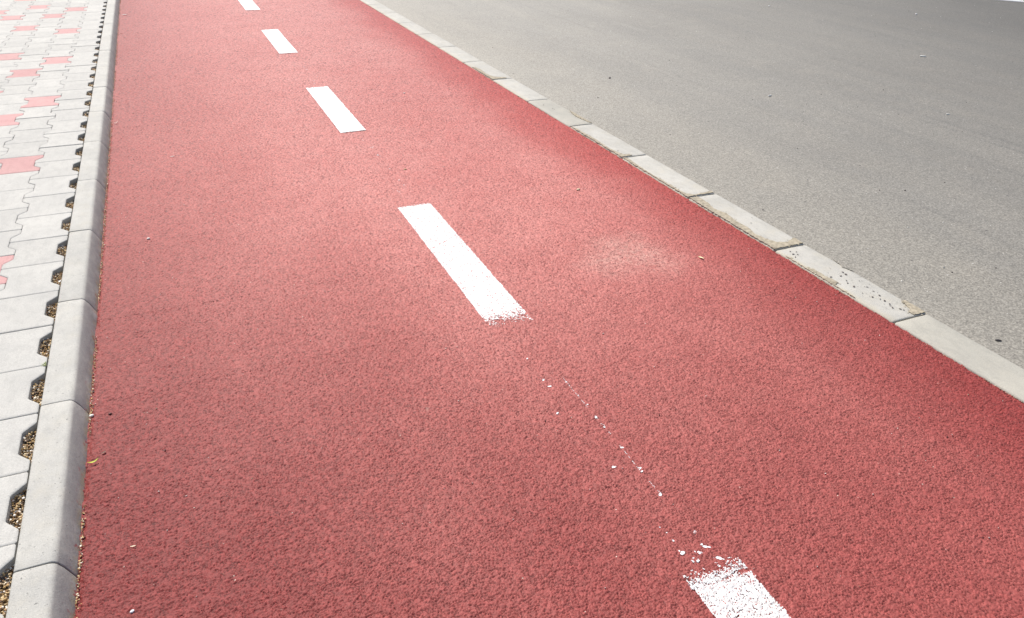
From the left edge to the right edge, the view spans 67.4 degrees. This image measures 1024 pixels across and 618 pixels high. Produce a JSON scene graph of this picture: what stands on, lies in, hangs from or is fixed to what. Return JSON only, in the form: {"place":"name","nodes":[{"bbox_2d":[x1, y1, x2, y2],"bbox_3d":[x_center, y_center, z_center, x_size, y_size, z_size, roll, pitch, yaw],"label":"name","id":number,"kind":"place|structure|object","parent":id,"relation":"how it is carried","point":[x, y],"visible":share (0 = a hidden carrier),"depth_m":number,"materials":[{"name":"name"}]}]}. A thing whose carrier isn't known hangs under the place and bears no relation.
{"place":"outdoors","nodes":[
{"label":"outdoors","id":0,"kind":"place"},
{"bbox_2d":[0,127,86,615],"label":"sand bed","id":1,"kind":"object","parent":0,"point":[36,390],"depth_m":1.62,"materials":[{"name":"sand"}]},
{"bbox_2d":[0,255,13,283],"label":"pink paving stone","id":2,"kind":"object","parent":1,"relation":"on","point":[4,260],"visible":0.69,"depth_m":2.30,"materials":[{"name":"concrete"}]},
{"bbox_2d":[0,544,16,617],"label":"paving stone","id":3,"kind":"object","parent":1,"relation":"on","point":[8,553],"visible":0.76,"depth_m":1.33,"materials":[{"name":"grey concrete"}]},
{"bbox_2d":[0,125,18,137],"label":"paving stone","id":4,"kind":"object","parent":1,"relation":"on","point":[4,131],"visible":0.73,"depth_m":3.39,"materials":[{"name":"grey concrete"}]},
{"bbox_2d":[0,230,21,256],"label":"paving stone","id":5,"kind":"object","parent":1,"relation":"on","point":[5,239],"visible":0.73,"depth_m":2.42,"materials":[{"name":"grey concrete"}]},
{"bbox_2d":[0,113,22,125],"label":"pink paving stone","id":6,"kind":"object","parent":1,"relation":"on","point":[8,120],"visible":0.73,"depth_m":3.55,"materials":[{"name":"concrete"}]},
{"bbox_2d":[0,53,23,60],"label":"pink paving stone","id":7,"kind":"object","parent":1,"relation":"on","point":[12,56],"visible":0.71,"depth_m":4.68,"materials":[{"name":"concrete"}]},
{"bbox_2d":[0,208,27,231],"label":"paving stone","id":8,"kind":"object","parent":1,"relation":"on","point":[8,218],"visible":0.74,"depth_m":2.56,"materials":[{"name":"grey concrete"}]},
{"bbox_2d":[0,103,27,114],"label":"paving stone","id":9,"kind":"object","parent":1,"relation":"on","point":[7,109],"visible":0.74,"depth_m":3.70,"materials":[{"name":"grey concrete"}]},
{"bbox_2d":[0,46,27,53],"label":"paving stone","id":10,"kind":"object","parent":1,"relation":"on","point":[7,50],"visible":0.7,"depth_m":4.83,"materials":[{"name":"grey concrete"}]},
{"bbox_2d":[0,472,28,547],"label":"paving stone","id":11,"kind":"object","parent":1,"relation":"on","point":[12,486],"visible":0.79,"depth_m":1.45,"materials":[{"name":"grey concrete"}]},
{"bbox_2d":[0,41,30,47],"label":"paving stone","id":12,"kind":"object","parent":1,"relation":"on","point":[16,44],"visible":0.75,"depth_m":4.99,"materials":[{"name":"grey concrete"}]},
{"bbox_2d":[0,93,31,104],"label":"paving stone","id":13,"kind":"object","parent":1,"relation":"on","point":[12,99],"visible":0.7,"depth_m":3.85,"materials":[{"name":"grey concrete"}]},
{"bbox_2d":[0,188,33,210],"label":"paving stone","id":14,"kind":"object","parent":1,"relation":"on","point":[11,200],"visible":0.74,"depth_m":2.72,"materials":[{"name":"grey concrete"}]},
{"bbox_2d":[0,84,35,95],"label":"paving stone","id":15,"kind":"object","parent":1,"relation":"on","point":[17,89],"visible":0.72,"depth_m":4.01,"materials":[{"name":"grey concrete"}]},
{"bbox_2d":[4,35,33,41],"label":"paving stone","id":16,"kind":"object","parent":1,"relation":"on","point":[18,38],"visible":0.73,"depth_m":5.16,"materials":[{"name":"grey concrete"}]},
{"bbox_2d":[0,414,38,477],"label":"paving stone","id":17,"kind":"object","parent":1,"relation":"on","point":[13,433],"visible":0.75,"depth_m":1.59,"materials":[{"name":"grey concrete"}]},
{"bbox_2d":[0,171,38,191],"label":"paving stone","id":18,"kind":"object","parent":1,"relation":"on","point":[14,181],"visible":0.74,"depth_m":2.87,"materials":[{"name":"grey concrete"}]},
{"bbox_2d":[1,76,39,86],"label":"paving stone","id":19,"kind":"object","parent":1,"relation":"on","point":[16,81],"visible":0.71,"depth_m":4.16,"materials":[{"name":"grey concrete"}]},
{"bbox_2d":[0,155,43,174],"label":"pink paving stone","id":20,"kind":"object","parent":1,"relation":"on","point":[18,165],"visible":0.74,"depth_m":3.03,"materials":[{"name":"concrete"}]},
{"bbox_2d":[7,30,36,36],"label":"paving stone","id":21,"kind":"object","parent":1,"relation":"on","point":[23,33],"visible":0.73,"depth_m":5.31,"materials":[{"name":"grey concrete"}]},
{"bbox_2d":[0,366,46,420],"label":"paving stone","id":22,"kind":"object","parent":1,"relation":"on","point":[16,387],"visible":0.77,"depth_m":1.74,"materials":[{"name":"grey concrete"}]},
{"bbox_2d":[0,141,47,158],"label":"paving stone","id":23,"kind":"object","parent":1,"relation":"on","point":[23,149],"visible":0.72,"depth_m":3.18,"materials":[{"name":"grey concrete"}]},
{"bbox_2d":[6,68,42,77],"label":"pink paving stone","id":24,"kind":"object","parent":1,"relation":"on","point":[24,72],"visible":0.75,"depth_m":4.33,"materials":[{"name":"concrete"}]},
{"bbox_2d":[0,326,53,373],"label":"paving stone","id":25,"kind":"object","parent":1,"relation":"on","point":[19,350],"visible":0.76,"depth_m":1.89,"materials":[{"name":"grey concrete"}]},
{"bbox_2d":[5,128,51,144],"bbox_3d":[-2.107,-0.729,3.363,0.163,0.060,0.199,-11,32,-21],"label":"paving stone","id":26,"kind":"object","parent":1,"relation":"on","point":[28,136],"visible":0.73,"depth_m":3.34,"materials":[{"name":"grey concrete"}]},
{"bbox_2d":[11,61,45,69],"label":"paving stone","id":27,"kind":"object","parent":1,"relation":"on","point":[28,65],"visible":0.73,"depth_m":4.49,"materials":[{"name":"grey concrete"}]},
{"bbox_2d":[0,291,58,333],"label":"paving stone","id":28,"kind":"object","parent":1,"relation":"on","point":[27,312],"visible":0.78,"depth_m":2.04,"materials":[{"name":"grey concrete"}]},
{"bbox_2d":[0,261,63,299],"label":"paving stone","id":29,"kind":"object","parent":1,"relation":"on","point":[29,280],"visible":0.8,"depth_m":2.20,"materials":[{"name":"grey concrete"}]},
{"bbox_2d":[15,54,48,62],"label":"paving stone","id":30,"kind":"object","parent":1,"relation":"on","point":[32,58],"visible":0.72,"depth_m":4.65,"materials":[{"name":"grey concrete"}]},
{"bbox_2d":[10,116,54,131],"bbox_3d":[-2.186,-0.822,3.521,0.163,0.060,0.199,-11,32,-20],"label":"paving stone","id":31,"kind":"object","parent":1,"relation":"on","point":[33,123],"visible":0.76,"depth_m":3.50,"materials":[{"name":"grey concrete"}]},
{"bbox_2d":[1,236,67,269],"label":"paving stone","id":32,"kind":"object","parent":1,"relation":"on","point":[36,252],"visible":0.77,"depth_m":2.36,"materials":[{"name":"grey concrete"}]},
{"bbox_2d":[19,48,50,55],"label":"paving stone","id":33,"kind":"object","parent":1,"relation":"on","point":[41,51],"visible":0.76,"depth_m":4.81,"materials":[{"name":"grey concrete"}]},
{"bbox_2d":[16,105,57,118],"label":"paving stone","id":34,"kind":"object","parent":1,"relation":"on","point":[38,112],"visible":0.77,"depth_m":3.65,"materials":[{"name":"grey concrete"}]},
{"bbox_2d":[22,42,53,49],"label":"paving stone","id":35,"kind":"object","parent":1,"relation":"on","point":[37,45],"visible":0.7,"depth_m":4.97,"materials":[{"name":"grey concrete"}]},
{"bbox_2d":[10,213,71,242],"bbox_3d":[-1.543,-0.244,2.534,0.163,0.060,0.199,-11,32,-21],"label":"paving stone","id":36,"kind":"object","parent":1,"relation":"on","point":[42,227],"visible":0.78,"depth_m":2.52,"materials":[{"name":"grey concrete"}]},
{"bbox_2d":[21,95,60,107],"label":"pink paving stone","id":37,"kind":"object","parent":1,"relation":"on","point":[41,101],"visible":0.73,"depth_m":3.82,"materials":[{"name":"concrete"}]},
{"bbox_2d":[26,37,55,43],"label":"paving stone","id":38,"kind":"object","parent":1,"relation":"on","point":[42,40],"visible":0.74,"depth_m":5.12,"materials":[{"name":"grey concrete"}]},
{"bbox_2d":[6,563,77,617],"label":"kerb block","id":39,"kind":"structure","parent":1,"relation":"on","point":[46,591],"depth_m":1.27,"materials":[{"name":"concrete"}]},
{"bbox_2d":[29,32,57,37],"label":"paving stone","id":40,"kind":"object","parent":1,"relation":"on","point":[42,34],"visible":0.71,"depth_m":5.29,"materials":[{"name":"grey concrete"}]},
{"bbox_2d":[25,86,63,97],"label":"paving stone","id":41,"kind":"object","parent":1,"relation":"on","point":[46,91],"visible":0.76,"depth_m":3.97,"materials":[{"name":"grey concrete"}]},
{"bbox_2d":[17,192,74,218],"bbox_3d":[-1.623,-0.337,2.694,0.164,0.060,0.199,-11,32,-21],"label":"paving stone","id":42,"kind":"object","parent":1,"relation":"on","point":[47,205],"visible":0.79,"depth_m":2.68,"materials":[{"name":"grey concrete"}]},
{"bbox_2d":[29,78,66,88],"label":"paving stone","id":43,"kind":"object","parent":1,"relation":"on","point":[44,83],"visible":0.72,"depth_m":4.14,"materials":[{"name":"grey concrete"}]},
{"bbox_2d":[24,175,77,197],"bbox_3d":[-1.701,-0.430,2.853,0.163,0.060,0.199,-11,32,-21],"label":"paving stone","id":44,"kind":"object","parent":1,"relation":"on","point":[52,186],"visible":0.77,"depth_m":2.84,"materials":[{"name":"grey concrete"}]},
{"bbox_2d":[33,70,68,79],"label":"paving stone","id":45,"kind":"object","parent":1,"relation":"on","point":[51,75],"visible":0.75,"depth_m":4.29,"materials":[{"name":"grey concrete"}]},
{"bbox_2d":[13,400,89,576],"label":"kerb block","id":46,"kind":"structure","parent":1,"relation":"on","point":[50,531],"depth_m":1.48,"materials":[{"name":"concrete"}]},
{"bbox_2d":[37,63,70,71],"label":"paving stone","id":47,"kind":"object","parent":1,"relation":"on","point":[54,67],"visible":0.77,"depth_m":4.45,"materials":[{"name":"grey concrete"}]},
{"bbox_2d":[30,159,80,179],"bbox_3d":[-1.780,-0.523,3.014,0.163,0.060,0.199,-11,32,-20],"label":"paving stone","id":48,"kind":"object","parent":1,"relation":"on","point":[56,168],"visible":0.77,"depth_m":3.00,"materials":[{"name":"grey concrete"}]},
{"bbox_2d":[40,56,72,64],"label":"pink paving stone","id":49,"kind":"object","parent":1,"relation":"on","point":[53,60],"visible":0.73,"depth_m":4.62,"materials":[{"name":"concrete"}]},
{"bbox_2d":[35,144,82,162],"bbox_3d":[-1.860,-0.615,3.172,0.163,0.060,0.199,-11,32,-20],"label":"paving stone","id":50,"kind":"object","parent":1,"relation":"on","point":[60,153],"visible":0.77,"depth_m":3.15,"materials":[{"name":"grey concrete"}]},
{"bbox_2d":[43,50,74,57],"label":"paving stone","id":51,"kind":"object","parent":1,"relation":"on","point":[61,53],"visible":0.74,"depth_m":4.77,"materials":[{"name":"grey concrete"}]},
{"bbox_2d":[46,44,75,50],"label":"paving stone","id":52,"kind":"object","parent":1,"relation":"on","point":[62,47],"visible":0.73,"depth_m":4.93,"materials":[{"name":"grey concrete"}]},
{"bbox_2d":[40,131,85,147],"bbox_3d":[-1.939,-0.709,3.331,0.163,0.060,0.199,-11,32,-20],"label":"paving stone","id":53,"kind":"object","parent":1,"relation":"on","point":[63,139],"visible":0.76,"depth_m":3.31,"materials":[{"name":"grey concrete"}]},
{"bbox_2d":[49,38,77,44],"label":"paving stone","id":54,"kind":"object","parent":1,"relation":"on","point":[62,41],"visible":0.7,"depth_m":5.09,"materials":[{"name":"grey concrete"}]},
{"bbox_2d":[51,33,79,39],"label":"paving stone","id":55,"kind":"object","parent":1,"relation":"on","point":[65,36],"visible":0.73,"depth_m":5.24,"materials":[{"name":"grey concrete"}]},
{"bbox_2d":[44,119,87,134],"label":"paving stone","id":56,"kind":"object","parent":1,"relation":"on","point":[66,126],"visible":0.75,"depth_m":3.47,"materials":[{"name":"grey concrete"}]},
{"bbox_2d":[48,108,89,121],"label":"paving stone","id":57,"kind":"object","parent":1,"relation":"on","point":[71,114],"visible":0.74,"depth_m":3.64,"materials":[{"name":"grey concrete"}]},
{"bbox_2d":[41,299,97,413],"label":"kerb block","id":58,"kind":"structure","parent":1,"relation":"on","point":[69,373],"depth_m":1.88,"materials":[{"name":"concrete"}]},
{"bbox_2d":[52,98,90,110],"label":"paving stone","id":59,"kind":"object","parent":1,"relation":"on","point":[71,104],"visible":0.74,"depth_m":3.79,"materials":[{"name":"grey concrete"}]},
{"bbox_2d":[55,89,92,100],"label":"paving stone","id":60,"kind":"object","parent":1,"relation":"on","point":[74,94],"visible":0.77,"depth_m":3.95,"materials":[{"name":"grey concrete"}]},
{"bbox_2d":[58,80,93,90],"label":"paving stone","id":61,"kind":"object","parent":1,"relation":"on","point":[73,85],"visible":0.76,"depth_m":4.11,"materials":[{"name":"grey concrete"}]},
{"bbox_2d":[61,72,95,81],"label":"paving stone","id":62,"kind":"object","parent":1,"relation":"on","point":[79,76],"visible":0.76,"depth_m":4.28,"materials":[{"name":"grey concrete"}]},
{"bbox_2d":[58,230,101,311],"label":"kerb block","id":63,"kind":"structure","parent":1,"relation":"on","point":[81,274],"depth_m":2.28,"materials":[{"name":"concrete"}]},
{"bbox_2d":[63,65,96,73],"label":"paving stone","id":64,"kind":"object","parent":1,"relation":"on","point":[80,69],"visible":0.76,"depth_m":4.43,"materials":[{"name":"grey concrete"}]},
{"bbox_2d":[65,58,97,66],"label":"paving stone","id":65,"kind":"object","parent":1,"relation":"on","point":[82,62],"visible":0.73,"depth_m":4.59,"materials":[{"name":"grey concrete"}]},
{"bbox_2d":[68,51,98,58],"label":"paving stone","id":66,"kind":"object","parent":1,"relation":"on","point":[80,55],"visible":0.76,"depth_m":4.75,"materials":[{"name":"grey concrete"}]},
{"bbox_2d":[70,45,99,52],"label":"paving stone","id":67,"kind":"object","parent":1,"relation":"on","point":[86,49],"visible":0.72,"depth_m":4.91,"materials":[{"name":"grey concrete"}]},
{"bbox_2d":[72,39,100,46],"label":"paving stone","id":68,"kind":"object","parent":1,"relation":"on","point":[87,43],"visible":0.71,"depth_m":5.06,"materials":[{"name":"grey concrete"}]},
{"bbox_2d":[69,179,105,240],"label":"kerb block","id":69,"kind":"structure","parent":1,"relation":"on","point":[88,206],"depth_m":2.68,"materials":[{"name":"concrete"}]},
{"bbox_2d":[74,34,101,40],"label":"paving stone","id":70,"kind":"object","parent":1,"relation":"on","point":[90,37],"visible":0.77,"depth_m":5.22,"materials":[{"name":"grey concrete"}]},
{"bbox_2d":[76,29,102,34],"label":"paving stone","id":71,"kind":"object","parent":1,"relation":"on","point":[90,32],"visible":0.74,"depth_m":5.40,"materials":[{"name":"grey concrete"}]},
{"bbox_2d":[77,24,102,29],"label":"paving stone","id":72,"kind":"object","parent":1,"relation":"on","point":[90,27],"visible":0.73,"depth_m":5.54,"materials":[{"name":"grey concrete"}]},
{"bbox_2d":[78,141,108,189],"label":"kerb block","id":73,"kind":"structure","parent":1,"relation":"on","point":[94,161],"depth_m":3.08,"materials":[{"name":"concrete"}]},
{"bbox_2d":[84,111,110,150],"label":"kerb block","id":74,"kind":"structure","parent":1,"relation":"on","point":[98,128],"depth_m":3.48,"materials":[{"name":"concrete"}]},
{"bbox_2d":[89,87,112,119],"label":"kerb block","id":75,"kind":"structure","parent":1,"relation":"on","point":[102,99],"depth_m":3.88,"materials":[{"name":"concrete"}]},
{"bbox_2d":[93,67,114,93],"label":"kerb block","id":76,"kind":"structure","parent":1,"relation":"on","point":[104,76],"depth_m":4.28,"materials":[{"name":"concrete"}]},
{"bbox_2d":[96,50,115,74],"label":"kerb block","id":77,"kind":"structure","parent":1,"relation":"on","point":[106,58],"depth_m":4.68,"materials":[{"name":"concrete"}]},
{"bbox_2d":[99,36,116,56],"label":"kerb block","id":78,"kind":"structure","parent":1,"relation":"on","point":[108,43],"depth_m":5.08,"materials":[{"name":"concrete"}]},
{"bbox_2d":[102,24,117,41],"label":"kerb block","id":79,"kind":"structure","parent":1,"relation":"on","point":[110,30],"depth_m":5.48,"materials":[{"name":"concrete"}]},
{"bbox_2d":[106,4,118,18],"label":"kerb block","id":80,"kind":"structure","parent":1,"relation":"on","point":[112,8],"depth_m":6.26,"materials":[{"name":"concrete"}]},
{"bbox_2d":[104,13,122,33],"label":"kerb block","id":81,"kind":"structure","parent":1,"relation":"on","point":[110,18],"depth_m":5.87,"materials":[{"name":"concrete"}]},
{"bbox_2d":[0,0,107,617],"bbox_3d":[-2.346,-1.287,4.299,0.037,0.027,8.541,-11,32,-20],"label":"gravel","id":82,"kind":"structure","parent":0,"point":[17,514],"depth_m":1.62,"materials":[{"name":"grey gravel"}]},
{"bbox_2d":[73,0,1023,617],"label":"bicycle path","id":83,"kind":"structure","parent":0,"point":[285,316],"depth_m":1.87,"materials":[{"name":"red asphalt"}]},
{"bbox_2d":[74,0,120,617],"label":"kerb grit","id":84,"kind":"object","parent":83,"relation":"on","point":[83,523],"visible":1,"depth_m":1.86,"materials":[{"name":"gravel"}]},
{"bbox_2d":[238,0,259,9],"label":"white dash","id":85,"kind":"object","parent":83,"relation":"on","point":[248,4],"visible":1,"depth_m":6.79,"materials":[{"name":"paint"}]},
{"bbox_2d":[262,29,296,53],"bbox_3d":[-1.660,-1.908,5.458,0.145,0.003,0.966,-11,32,-20],"label":"white dash","id":86,"kind":"object","parent":83,"relation":"on","point":[280,43],"visible":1,"depth_m":5.43,"materials":[{"name":"paint"}]},
{"bbox_2d":[306,86,365,132],"bbox_3d":[-0.925,-1.046,3.978,0.145,0.003,0.966,-11,32,-20],"label":"white dash","id":87,"kind":"object","parent":83,"relation":"on","point":[337,112],"visible":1,"depth_m":3.93,"materials":[{"name":"paint"}]},
{"bbox_2d":[398,203,532,325],"bbox_3d":[-0.190,-0.181,2.499,0.151,0.003,0.966,-11,32,-20],"label":"white dash","id":88,"kind":"object","parent":83,"relation":"on","point":[480,293],"visible":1,"depth_m":2.42,"materials":[{"name":"paint"}]},
{"bbox_2d":[95,0,998,609],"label":"path crumbs","id":89,"kind":"object","parent":83,"relation":"on","point":[441,280],"visible":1,"depth_m":2.22,"materials":[{"name":"stone"}]},
{"bbox_2d":[659,527,745,589],"bbox_3d":[0.342,0.446,1.424,0.124,0.003,0.151,-11,32,-20],"label":"paint splash","id":90,"kind":"object","parent":83,"relation":"on","point":[698,560],"visible":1,"depth_m":1.38,"materials":[{"name":"white paint"}]},
{"bbox_2d":[683,565,790,617],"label":"white dash","id":91,"kind":"object","parent":83,"relation":"on","point":[721,592],"visible":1,"depth_m":1.33,"materials":[{"name":"paint"}]},
{"bbox_2d":[375,0,1023,368],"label":"road","id":92,"kind":"structure","parent":0,"point":[860,146],"depth_m":4.11,"materials":[{"name":"grey asphalt"}]},
{"bbox_2d":[369,4,396,13],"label":"road kerb block","id":93,"kind":"structure","parent":92,"relation":"on","point":[381,8],"depth_m":6.73,"materials":[{"name":"concrete"}]},
{"bbox_2d":[383,13,413,23],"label":"road kerb block","id":94,"kind":"structure","parent":92,"relation":"on","point":[397,18],"depth_m":6.31,"materials":[{"name":"concrete"}]},
{"bbox_2d":[399,23,432,34],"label":"road kerb block","id":95,"kind":"structure","parent":92,"relation":"on","point":[415,28],"depth_m":5.93,"materials":[{"name":"concrete"}]},
{"bbox_2d":[418,34,454,47],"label":"road kerb block","id":96,"kind":"structure","parent":92,"relation":"on","point":[436,40],"depth_m":5.53,"materials":[{"name":"concrete"}]},
{"bbox_2d":[440,46,480,62],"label":"road kerb block","id":97,"kind":"structure","parent":92,"relation":"on","point":[462,56],"depth_m":5.13,"materials":[{"name":"concrete"}]},
{"bbox_2d":[464,61,511,80],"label":"road kerb block","id":98,"kind":"structure","parent":92,"relation":"on","point":[486,70],"depth_m":4.74,"materials":[{"name":"concrete"}]},
{"bbox_2d":[493,79,547,101],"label":"road kerb block","id":99,"kind":"structure","parent":92,"relation":"on","point":[522,91],"depth_m":4.33,"materials":[{"name":"concrete"}]},
{"bbox_2d":[528,99,591,135],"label":"road kerb block","id":100,"kind":"structure","parent":92,"relation":"on","point":[564,116],"depth_m":3.93,"materials":[{"name":"beige concrete"}]},
{"bbox_2d":[570,124,645,158],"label":"road kerb block","id":101,"kind":"structure","parent":92,"relation":"on","point":[619,148],"depth_m":3.54,"materials":[{"name":"concrete"}]},
{"bbox_2d":[623,155,713,198],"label":"road kerb block","id":102,"kind":"structure","parent":92,"relation":"on","point":[675,181],"depth_m":3.14,"materials":[{"name":"concrete"}]},
{"bbox_2d":[689,194,802,251],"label":"road kerb block","id":103,"kind":"structure","parent":92,"relation":"on","point":[764,233],"depth_m":2.74,"materials":[{"name":"concrete"}]},
{"bbox_2d":[776,245,926,323],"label":"road kerb block","id":104,"kind":"structure","parent":92,"relation":"on","point":[866,293],"depth_m":2.34,"materials":[{"name":"concrete"}]},
{"bbox_2d":[895,315,1023,402],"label":"road kerb block","id":105,"kind":"structure","parent":92,"relation":"on","point":[997,370],"depth_m":2.01,"materials":[{"name":"beige concrete"}]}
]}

